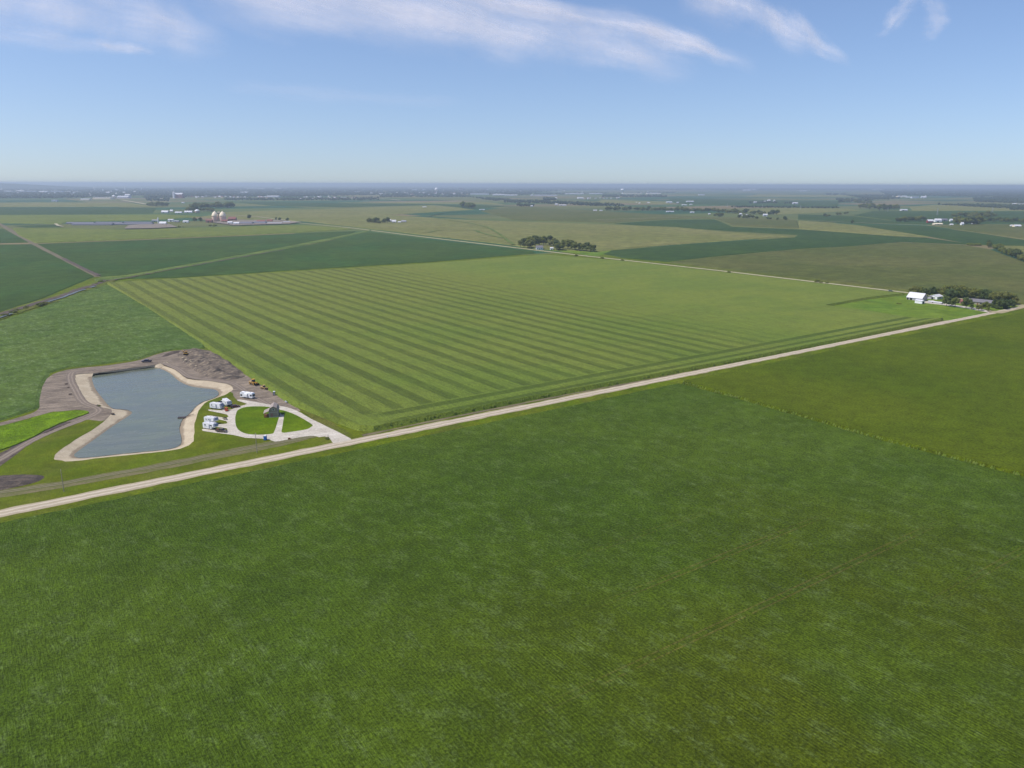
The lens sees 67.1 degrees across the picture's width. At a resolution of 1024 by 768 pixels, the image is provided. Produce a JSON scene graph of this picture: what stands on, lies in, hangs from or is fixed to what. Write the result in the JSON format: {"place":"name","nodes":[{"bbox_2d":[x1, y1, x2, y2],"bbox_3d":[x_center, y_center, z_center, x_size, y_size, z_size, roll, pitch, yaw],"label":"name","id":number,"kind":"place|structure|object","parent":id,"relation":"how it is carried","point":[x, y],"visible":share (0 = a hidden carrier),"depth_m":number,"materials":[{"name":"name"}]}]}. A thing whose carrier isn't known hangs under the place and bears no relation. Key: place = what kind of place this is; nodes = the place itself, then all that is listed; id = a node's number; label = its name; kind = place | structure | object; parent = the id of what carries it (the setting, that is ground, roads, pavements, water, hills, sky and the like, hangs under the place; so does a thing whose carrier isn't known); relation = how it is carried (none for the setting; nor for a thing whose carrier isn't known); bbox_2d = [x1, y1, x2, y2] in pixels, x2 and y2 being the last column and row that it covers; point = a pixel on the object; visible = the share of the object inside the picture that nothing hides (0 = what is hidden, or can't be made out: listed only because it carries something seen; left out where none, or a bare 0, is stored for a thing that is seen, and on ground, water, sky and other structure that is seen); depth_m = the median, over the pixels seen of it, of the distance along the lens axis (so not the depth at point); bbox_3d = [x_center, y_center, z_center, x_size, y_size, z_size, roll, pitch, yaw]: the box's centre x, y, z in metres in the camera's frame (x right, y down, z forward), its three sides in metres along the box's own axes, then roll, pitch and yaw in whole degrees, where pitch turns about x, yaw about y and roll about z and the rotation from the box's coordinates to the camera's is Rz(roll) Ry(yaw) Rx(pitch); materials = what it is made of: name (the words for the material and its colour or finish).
{"place":"outdoors","nodes":[
{"label":"outdoors","id":0,"kind":"place"},
{"bbox_2d":[0,229,27,242],"bbox_3d":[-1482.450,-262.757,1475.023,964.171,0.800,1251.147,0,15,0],"label":"soybean field","id":1,"kind":"structure","parent":0,"point":[6,236],"depth_m":1704.16,"materials":[{"name":"green plant"}]},
{"bbox_2d":[0,422,66,465],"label":"dark earth","id":2,"kind":"structure","parent":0,"point":[6,459],"depth_m":355.56,"materials":[{"name":"soil"}]},
{"bbox_2d":[17,225,59,227],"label":"soybean field","id":3,"kind":"structure","parent":0,"point":[40,226],"depth_m":2176.26,"materials":[{"name":"green plant"}]},
{"bbox_2d":[0,244,93,311],"bbox_3d":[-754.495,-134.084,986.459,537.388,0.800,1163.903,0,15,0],"label":"soybean field","id":4,"kind":"structure","parent":0,"point":[29,273],"depth_m":1026.31,"materials":[{"name":"green plant"}]},
{"bbox_2d":[0,280,115,319],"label":"creek bank","id":5,"kind":"structure","parent":0,"point":[59,294],"depth_m":822.77,"materials":[{"name":"green plant"}]},
{"bbox_2d":[0,183,123,188],"bbox_3d":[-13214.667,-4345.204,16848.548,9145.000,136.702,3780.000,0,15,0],"label":"hills","id":6,"kind":"structure","parent":0,"point":[12,186],"depth_m":16313.16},
{"bbox_2d":[46,289,85,301],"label":"creek water","id":7,"kind":"structure","parent":0,"point":[66,295],"depth_m":839.44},
{"bbox_2d":[0,207,155,214],"bbox_3d":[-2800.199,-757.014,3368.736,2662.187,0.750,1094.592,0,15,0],"label":"soybean field","id":8,"kind":"structure","parent":0,"point":[61,210],"depth_m":3425.27,"materials":[{"name":"green plant"}]},
{"bbox_2d":[0,202,155,206],"bbox_3d":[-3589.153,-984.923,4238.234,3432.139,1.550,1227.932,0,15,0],"label":"corn field","id":9,"kind":"structure","parent":0,"point":[49,204],"depth_m":4336.04,"materials":[{"name":"green plant"}]},
{"bbox_2d":[62,258,99,274],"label":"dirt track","id":10,"kind":"structure","parent":0,"point":[79,266],"depth_m":1120.49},
{"bbox_2d":[0,353,166,461],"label":"dirt track","id":11,"kind":"structure","parent":0,"point":[79,397],"depth_m":427.36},
{"bbox_2d":[0,214,203,223],"bbox_3d":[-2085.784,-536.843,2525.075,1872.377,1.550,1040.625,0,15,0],"label":"corn field","id":12,"kind":"structure","parent":0,"point":[37,219],"depth_m":2668.15,"materials":[{"name":"green plant"}]},
{"bbox_2d":[0,284,204,420],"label":"soybean field","id":13,"kind":"structure","parent":0,"point":[105,324],"depth_m":607.18,"materials":[{"name":"green plant"}]},
{"bbox_2d":[54,362,232,460],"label":"sand bank","id":14,"kind":"structure","parent":0,"point":[85,384],"depth_m":412.11,"materials":[{"name":"sand"}]},
{"bbox_2d":[74,367,218,457],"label":"pond water","id":15,"kind":"structure","parent":0,"point":[156,402],"depth_m":433.38,"materials":[{"name":"liquid"}]},
{"bbox_2d":[0,436,315,497],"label":"field track","id":16,"kind":"structure","parent":0,"point":[143,468],"depth_m":336.00,"materials":[{"name":"soil"}]},
{"bbox_2d":[0,349,351,519],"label":"pond grass","id":17,"kind":"structure","parent":0,"point":[36,457],"depth_m":345.81,"materials":[{"name":"plant"}]},
{"bbox_2d":[0,474,43,489],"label":"spoil heap","id":18,"kind":"object","parent":17,"relation":"on","point":[9,481],"visible":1,"depth_m":318.84,"materials":[{"name":"soil"}]},
{"bbox_2d":[42,422,69,433],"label":"spoil heap","id":19,"kind":"object","parent":17,"relation":"on","point":[49,430],"visible":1,"depth_m":388.74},
{"bbox_2d":[162,350,179,356],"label":"spoil heap","id":20,"kind":"object","parent":17,"relation":"on","point":[170,353],"visible":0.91,"depth_m":559.82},
{"bbox_2d":[177,348,244,379],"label":"spoil heap","id":21,"kind":"object","parent":17,"relation":"on","point":[211,365],"visible":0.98,"depth_m":521.01,"materials":[{"name":"soil"}]},
{"bbox_2d":[13,225,350,242],"bbox_3d":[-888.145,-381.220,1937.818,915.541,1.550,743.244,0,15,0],"label":"corn field","id":22,"kind":"structure","parent":0,"point":[46,235],"depth_m":1913.10,"materials":[{"name":"green plant"}]},
{"bbox_2d":[38,231,355,276],"bbox_3d":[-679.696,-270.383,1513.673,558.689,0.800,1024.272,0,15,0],"label":"soybean field","id":23,"kind":"structure","parent":0,"point":[111,258],"depth_m":1427.70,"materials":[{"name":"green plant"}]},
{"bbox_2d":[113,249,284,279],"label":"creek bank","id":24,"kind":"structure","parent":0,"point":[192,265],"depth_m":1152.51,"materials":[{"name":"plant"}]},
{"bbox_2d":[161,362,270,404],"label":"dirt track","id":25,"kind":"structure","parent":0,"point":[234,384],"depth_m":484.57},
{"bbox_2d":[240,391,254,398],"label":"motorhome","id":26,"kind":"object","parent":25,"relation":"on","point":[245,394],"visible":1,"depth_m":443.71,"materials":[{"name":"white paint"}]},
{"bbox_2d":[235,406,279,434],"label":"lawn","id":27,"kind":"structure","parent":0,"point":[251,420],"depth_m":401.24,"materials":[{"name":"plant"}]},
{"bbox_2d":[263,402,278,417],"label":"cabin","id":28,"kind":"object","parent":27,"relation":"on","point":[273,410],"visible":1,"depth_m":408.34,"materials":[{"name":"grey"}]},
{"bbox_2d":[279,410,312,432],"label":"lawn","id":29,"kind":"structure","parent":0,"point":[292,422],"depth_m":398.06,"materials":[{"name":"plant"}]},
{"bbox_2d":[128,232,534,278],"bbox_3d":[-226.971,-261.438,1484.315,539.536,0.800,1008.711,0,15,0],"label":"soybean field","id":30,"kind":"structure","parent":0,"point":[368,249],"depth_m":1322.74,"materials":[{"name":"green plant"}]},
{"bbox_2d":[228,201,506,208],"bbox_3d":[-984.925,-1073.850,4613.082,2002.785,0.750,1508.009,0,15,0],"label":"soybean field","id":31,"kind":"structure","parent":0,"point":[330,204],"depth_m":4540.93,"materials":[{"name":"green plant"}]},
{"bbox_2d":[338,202,503,204],"bbox_3d":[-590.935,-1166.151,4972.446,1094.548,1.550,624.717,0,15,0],"label":"corn field","id":32,"kind":"structure","parent":0,"point":[429,202],"depth_m":5051.77,"materials":[{"name":"green plant"}]},
{"bbox_2d":[204,205,789,251],"bbox_3d":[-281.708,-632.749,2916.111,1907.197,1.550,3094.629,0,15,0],"label":"corn field","id":33,"kind":"structure","parent":0,"point":[604,237],"depth_m":2106.57,"materials":[{"name":"green plant"}]},
{"bbox_2d":[0,383,1023,767],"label":"soybean field","id":34,"kind":"structure","parent":0,"point":[678,575],"depth_m":224.91,"materials":[{"name":"green plant"}]},
{"bbox_2d":[0,184,1023,456],"bbox_3d":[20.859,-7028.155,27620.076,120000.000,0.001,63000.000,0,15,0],"label":"ground","id":35,"kind":"structure","parent":0,"point":[908,204],"depth_m":5336.77,"materials":[{"name":"plant"}]},
{"bbox_2d":[0,410,88,450],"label":"wild grass","id":36,"kind":"structure","parent":35,"relation":"on","point":[14,433],"depth_m":390.78,"materials":[{"name":"green plant"}]},
{"bbox_2d":[0,223,100,276],"bbox_3d":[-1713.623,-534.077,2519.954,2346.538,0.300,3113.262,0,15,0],"label":"field lane","id":37,"kind":"structure","parent":35,"relation":"on","point":[31,242],"depth_m":1471.74,"materials":[{"name":"soil"}]},
{"bbox_2d":[71,223,113,224],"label":"livestock shed","id":38,"kind":"structure","parent":35,"relation":"on","point":[92,224],"depth_m":2264.16,"materials":[{"name":"metal"}]},
{"bbox_2d":[93,197,114,198],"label":"hall","id":39,"kind":"structure","parent":35,"relation":"on","point":[103,197],"depth_m":5862.05,"materials":[{"name":"metal"}]},
{"bbox_2d":[114,223,153,224],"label":"livestock shed","id":40,"kind":"structure","parent":35,"relation":"on","point":[130,223],"depth_m":2282.71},
{"bbox_2d":[0,350,299,425],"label":"bare earth","id":41,"kind":"structure","parent":35,"relation":"on","point":[55,392],"depth_m":458.13,"materials":[{"name":"soil"}]},
{"bbox_2d":[249,379,259,385],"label":"wheel loader","id":42,"kind":"object","parent":41,"relation":"on","point":[252,381],"visible":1,"depth_m":473.80,"materials":[{"name":"yellow metal"}]},
{"bbox_2d":[125,224,176,227],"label":"feed lot","id":43,"kind":"structure","parent":35,"relation":"on","point":[149,225],"depth_m":2166.57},
{"bbox_2d":[175,193,184,197],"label":"grain elevator","id":44,"kind":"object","parent":35,"relation":"on","point":[179,195],"visible":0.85,"depth_m":6373.44,"materials":[{"name":"metal"}]},
{"bbox_2d":[0,187,379,200],"bbox_3d":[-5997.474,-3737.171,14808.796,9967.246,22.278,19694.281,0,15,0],"label":"town woodland","id":45,"kind":"object","parent":35,"relation":"on","point":[147,193],"visible":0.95,"depth_m":8914.51,"materials":[{"name":"plant"}]},
{"bbox_2d":[212,211,217,221],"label":"domed tank","id":46,"kind":"object","parent":35,"relation":"on","point":[214,216],"visible":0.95,"depth_m":2485.85,"materials":[{"name":"metal"}]},
{"bbox_2d":[219,211,225,220],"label":"domed tank","id":47,"kind":"object","parent":35,"relation":"on","point":[222,215],"visible":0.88,"depth_m":2486.78,"materials":[{"name":"metal"}]},
{"bbox_2d":[94,230,370,280],"bbox_3d":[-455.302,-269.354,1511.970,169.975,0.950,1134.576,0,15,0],"label":"grass waterway","id":48,"kind":"object","parent":35,"relation":"on","point":[204,262],"depth_m":1263.10,"materials":[{"name":"green plant"}]},
{"bbox_2d":[215,220,295,224],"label":"feed lot","id":49,"kind":"structure","parent":35,"relation":"on","point":[255,223],"depth_m":2409.57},
{"bbox_2d":[203,347,348,434],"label":"weedy strip","id":50,"kind":"object","parent":35,"relation":"on","point":[327,423],"visible":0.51,"depth_m":400.04,"materials":[{"name":"green plant"}]},
{"bbox_2d":[202,399,350,442],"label":"gravel drive","id":51,"kind":"structure","parent":35,"relation":"on","point":[317,429],"depth_m":386.98,"materials":[{"name":"gravel"}]},
{"bbox_2d":[203,421,217,429],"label":"travel trailer","id":52,"kind":"object","parent":51,"relation":"on","point":[209,425],"visible":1,"depth_m":387.73,"materials":[{"name":"white paint"}]},
{"bbox_2d":[204,416,218,422],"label":"travel trailer","id":53,"kind":"object","parent":51,"relation":"on","point":[210,418],"visible":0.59,"depth_m":396.95,"materials":[{"name":"white paint"}]},
{"bbox_2d":[209,402,224,408],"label":"travel trailer","id":54,"kind":"object","parent":51,"relation":"on","point":[216,405],"visible":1,"depth_m":422.68,"materials":[{"name":"white paint"}]},
{"bbox_2d":[215,428,227,432],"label":"pickup truck","id":55,"kind":"object","parent":51,"relation":"on","point":[223,430],"visible":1,"depth_m":383.27,"materials":[{"name":"grey paint"}]},
{"bbox_2d":[222,398,231,405],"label":"travel trailer","id":56,"kind":"object","parent":51,"relation":"on","point":[226,401],"visible":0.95,"depth_m":428.01,"materials":[{"name":"white paint"}]},
{"bbox_2d":[434,217,513,243],"bbox_3d":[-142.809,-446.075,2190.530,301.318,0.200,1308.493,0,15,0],"label":"swale","id":57,"kind":"structure","parent":35,"relation":"on","point":[506,239],"depth_m":1979.93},
{"bbox_2d":[379,195,623,205],"bbox_3d":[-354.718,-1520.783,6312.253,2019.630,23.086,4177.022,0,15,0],"label":"hedge","id":58,"kind":"object","parent":35,"relation":"on","point":[546,200],"visible":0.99,"depth_m":5286.36,"materials":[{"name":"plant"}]},
{"bbox_2d":[0,304,1023,522],"bbox_3d":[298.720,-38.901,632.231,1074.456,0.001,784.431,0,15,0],"label":"verge","id":59,"kind":"structure","parent":35,"relation":"on","point":[449,427],"depth_m":405.28,"materials":[{"name":"green plant"}]},
{"bbox_2d":[523,239,531,246],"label":"tree","id":60,"kind":"object","parent":35,"relation":"on","point":[527,243],"visible":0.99,"depth_m":1489.24,"materials":[{"name":"green plant"}]},
{"bbox_2d":[529,237,536,244],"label":"tree","id":61,"kind":"object","parent":35,"relation":"on","point":[532,240],"visible":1,"depth_m":1486.50,"materials":[{"name":"green plant"}]},
{"bbox_2d":[554,242,564,248],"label":"tree","id":62,"kind":"object","parent":35,"relation":"on","point":[557,246],"visible":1,"depth_m":1442.62,"materials":[{"name":"green plant"}]},
{"bbox_2d":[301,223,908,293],"bbox_3d":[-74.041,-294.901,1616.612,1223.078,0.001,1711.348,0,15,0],"label":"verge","id":63,"kind":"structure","parent":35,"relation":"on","point":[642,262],"depth_m":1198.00,"materials":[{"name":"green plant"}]},
{"bbox_2d":[362,321,940,435],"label":"field margin","id":64,"kind":"object","parent":35,"relation":"on","point":[509,406],"visible":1,"depth_m":428.00,"materials":[{"name":"plant"}]},
{"bbox_2d":[378,187,1023,196],"bbox_3d":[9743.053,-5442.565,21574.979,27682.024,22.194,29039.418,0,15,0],"label":"woodland","id":65,"kind":"object","parent":35,"relation":"on","point":[472,190],"visible":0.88,"depth_m":17462.17,"materials":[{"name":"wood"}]},
{"bbox_2d":[731,193,870,207],"bbox_3d":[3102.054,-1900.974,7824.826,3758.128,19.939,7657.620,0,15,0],"label":"hedge","id":66,"kind":"object","parent":35,"relation":"on","point":[842,199],"visible":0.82,"depth_m":5225.42,"materials":[{"name":"green plant"}]},
{"bbox_2d":[908,286,920,292],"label":"tree","id":67,"kind":"object","parent":35,"relation":"on","point":[916,288],"visible":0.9,"depth_m":865.26,"materials":[{"name":"green plant"}]},
{"bbox_2d":[847,190,1023,209],"bbox_3d":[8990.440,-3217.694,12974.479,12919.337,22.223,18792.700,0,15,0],"label":"woodland","id":68,"kind":"object","parent":35,"relation":"on","point":[1009,196],"visible":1,"depth_m":8823.05,"materials":[{"name":"wood"}]},
{"bbox_2d":[940,285,952,293],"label":"tree","id":69,"kind":"object","parent":35,"relation":"on","point":[944,288],"visible":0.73,"depth_m":844.32,"materials":[{"name":"green plant"}]},
{"bbox_2d":[942,296,950,305],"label":"tree","id":70,"kind":"object","parent":35,"relation":"on","point":[946,300],"visible":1,"depth_m":790.18,"materials":[{"name":"green plant"}]},
{"bbox_2d":[943,289,958,297],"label":"tree","id":71,"kind":"object","parent":35,"relation":"on","point":[951,293],"visible":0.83,"depth_m":813.43,"materials":[{"name":"green plant"}]},
{"bbox_2d":[951,297,959,304],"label":"tree","id":72,"kind":"object","parent":35,"relation":"on","point":[955,300],"visible":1,"depth_m":782.21,"materials":[{"name":"green plant"}]},
{"bbox_2d":[952,216,961,223],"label":"tree","id":73,"kind":"object","parent":35,"relation":"on","point":[955,219],"visible":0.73,"depth_m":2447.70,"materials":[{"name":"green plant"}]},
{"bbox_2d":[925,300,988,312],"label":"farm yard","id":74,"kind":"structure","parent":35,"relation":"on","point":[983,310],"depth_m":789.26,"materials":[{"name":"gravel"}]},
{"bbox_2d":[954,287,963,297],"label":"tree","id":75,"kind":"object","parent":35,"relation":"on","point":[961,292],"visible":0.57,"depth_m":823.84,"materials":[{"name":"green plant"}]},
{"bbox_2d":[961,297,972,305],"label":"tree","id":76,"kind":"object","parent":35,"relation":"on","point":[966,301],"visible":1,"depth_m":774.37,"materials":[{"name":"green plant"}]},
{"bbox_2d":[967,287,977,296],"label":"tree","id":77,"kind":"object","parent":35,"relation":"on","point":[970,290],"visible":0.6,"depth_m":837.14,"materials":[{"name":"green plant"}]},
{"bbox_2d":[980,289,991,298],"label":"tree","id":78,"kind":"object","parent":35,"relation":"on","point":[983,293],"visible":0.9,"depth_m":828.94,"materials":[{"name":"green plant"}]},
{"bbox_2d":[981,301,990,307],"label":"tree","id":79,"kind":"object","parent":35,"relation":"on","point":[986,304],"visible":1,"depth_m":764.89,"materials":[{"name":"green plant"}]},
{"bbox_2d":[988,291,995,298],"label":"tree","id":80,"kind":"object","parent":35,"relation":"on","point":[990,295],"visible":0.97,"depth_m":805.88,"materials":[{"name":"green plant"}]},
{"bbox_2d":[995,291,1008,300],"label":"tree","id":81,"kind":"object","parent":35,"relation":"on","point":[1002,296],"visible":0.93,"depth_m":800.65,"materials":[{"name":"green plant"}]},
{"bbox_2d":[996,299,1008,307],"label":"tree","id":82,"kind":"object","parent":35,"relation":"on","point":[1003,303],"visible":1,"depth_m":771.95,"materials":[{"name":"green plant"}]},
{"bbox_2d":[985,304,1023,312],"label":"farm yard","id":83,"kind":"structure","parent":35,"relation":"on","point":[1020,307],"depth_m":761.85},
{"bbox_2d":[0,306,1023,516],"bbox_3d":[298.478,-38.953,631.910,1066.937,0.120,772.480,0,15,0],"label":"gravel road","id":84,"kind":"structure","parent":0,"point":[105,491],"depth_m":380.92,"materials":[{"name":"gravel"}]},
{"bbox_2d":[0,253,1023,472],"bbox_3d":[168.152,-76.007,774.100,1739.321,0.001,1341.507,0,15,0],"label":"rough grass","id":85,"kind":"structure","parent":0,"point":[91,280],"depth_m":960.58,"materials":[{"name":"plant"}]},
{"bbox_2d":[907,292,927,300],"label":"barn","id":86,"kind":"structure","parent":85,"relation":"on","point":[915,296],"depth_m":830.04,"materials":[{"name":"white metal"}]},
{"bbox_2d":[930,294,942,299],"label":"garage","id":87,"kind":"structure","parent":85,"relation":"on","point":[937,296],"depth_m":839.62,"materials":[{"name":"white paint"}]},
{"bbox_2d":[963,298,992,304],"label":"farmhouse","id":88,"kind":"object","parent":85,"relation":"on","point":[978,301],"visible":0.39,"depth_m":802.09,"materials":[{"name":"beige"}]},
{"bbox_2d":[107,254,942,431],"bbox_3d":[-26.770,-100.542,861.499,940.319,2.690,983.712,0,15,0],"label":"corn field","id":89,"kind":"structure","parent":0,"point":[374,348],"depth_m":663.77,"materials":[{"name":"green plant"}]},
{"bbox_2d":[518,247,610,256],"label":"farm lawn","id":90,"kind":"structure","parent":0,"point":[591,253],"depth_m":1403.24,"materials":[{"name":"plant"}]},
{"bbox_2d":[597,200,669,203],"bbox_3d":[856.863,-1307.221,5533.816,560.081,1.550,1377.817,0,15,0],"label":"corn field","id":91,"kind":"structure","parent":0,"point":[631,201],"depth_m":5549.39,"materials":[{"name":"green plant"}]},
{"bbox_2d":[482,206,798,228],"bbox_3d":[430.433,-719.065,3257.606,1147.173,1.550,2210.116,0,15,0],"label":"corn field","id":92,"kind":"structure","parent":0,"point":[536,213],"depth_m":2874.28,"materials":[{"name":"green plant"}]},
{"bbox_2d":[304,223,1021,305],"bbox_3d":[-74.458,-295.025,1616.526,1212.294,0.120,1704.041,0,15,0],"label":"gravel road","id":93,"kind":"structure","parent":0,"point":[655,263],"depth_m":1181.55,"materials":[{"name":"gravel"}]},
{"bbox_2d":[667,198,838,207],"bbox_3d":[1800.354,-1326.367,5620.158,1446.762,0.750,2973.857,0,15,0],"label":"soybean field","id":94,"kind":"structure","parent":0,"point":[736,202],"depth_m":5363.36,"materials":[{"name":"green plant"}]},
{"bbox_2d":[604,219,965,261],"bbox_3d":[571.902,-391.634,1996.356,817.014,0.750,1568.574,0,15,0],"label":"soybean field","id":95,"kind":"structure","parent":0,"point":[803,239],"depth_m":1653.79,"materials":[{"name":"green plant"}]},
{"bbox_2d":[748,208,858,213],"bbox_3d":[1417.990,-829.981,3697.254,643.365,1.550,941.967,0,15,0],"label":"corn field","id":96,"kind":"structure","parent":0,"point":[798,210],"depth_m":3720.87,"materials":[{"name":"green plant"}]},
{"bbox_2d":[746,194,895,196],"bbox_3d":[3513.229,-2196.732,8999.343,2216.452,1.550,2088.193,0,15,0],"label":"corn field","id":97,"kind":"structure","parent":0,"point":[768,195],"depth_m":8939.43,"materials":[{"name":"green plant"}]},
{"bbox_2d":[669,242,1023,303],"bbox_3d":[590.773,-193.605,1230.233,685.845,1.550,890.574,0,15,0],"label":"corn field","id":98,"kind":"structure","parent":0,"point":[900,266],"depth_m":1174.49,"materials":[{"name":"green plant"}]},
{"bbox_2d":[682,312,1023,476],"bbox_3d":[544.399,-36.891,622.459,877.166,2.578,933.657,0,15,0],"label":"corn field","id":99,"kind":"structure","parent":0,"point":[956,392],"depth_m":460.96,"materials":[{"name":"green plant"}]},
{"bbox_2d":[798,220,927,236],"bbox_3d":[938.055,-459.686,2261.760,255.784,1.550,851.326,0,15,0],"label":"corn field","id":100,"kind":"structure","parent":0,"point":[825,226],"depth_m":2175.02,"materials":[{"name":"green plant"}]},
{"bbox_2d":[798,214,931,224],"bbox_3d":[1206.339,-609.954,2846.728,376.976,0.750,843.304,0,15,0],"label":"soybean field","id":101,"kind":"structure","parent":0,"point":[845,219],"depth_m":2703.03,"materials":[{"name":"green plant"}]},
{"bbox_2d":[835,294,1017,320],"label":"farm lawn","id":102,"kind":"structure","parent":0,"point":[905,308],"depth_m":776.24,"materials":[{"name":"plant"}]},
{"bbox_2d":[854,211,1023,223],"bbox_3d":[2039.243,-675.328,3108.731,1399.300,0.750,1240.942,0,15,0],"label":"soybean field","id":103,"kind":"structure","parent":0,"point":[893,215],"depth_m":3170.38,"materials":[{"name":"green plant"}]},
{"bbox_2d":[860,225,1023,245],"bbox_3d":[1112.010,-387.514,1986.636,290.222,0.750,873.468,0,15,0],"label":"soybean field","id":104,"kind":"structure","parent":0,"point":[959,236],"depth_m":1937.19,"materials":[{"name":"green plant"}]},
{"bbox_2d":[910,205,1023,210],"bbox_3d":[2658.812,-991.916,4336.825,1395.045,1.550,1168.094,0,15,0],"label":"corn field","id":105,"kind":"structure","parent":0,"point":[942,208],"depth_m":4104.49,"materials":[{"name":"green plant"}]},
{"bbox_2d":[927,224,1023,238],"bbox_3d":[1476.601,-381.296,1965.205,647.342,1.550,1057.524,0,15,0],"label":"corn field","id":106,"kind":"structure","parent":0,"point":[1006,230],"depth_m":2198.76,"materials":[{"name":"green plant"}]},
{"bbox_2d":[1004,246,1023,253],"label":"corn field","id":107,"kind":"structure","parent":0,"point":[1017,247],"depth_m":1528.14,"materials":[{"name":"green plant"}]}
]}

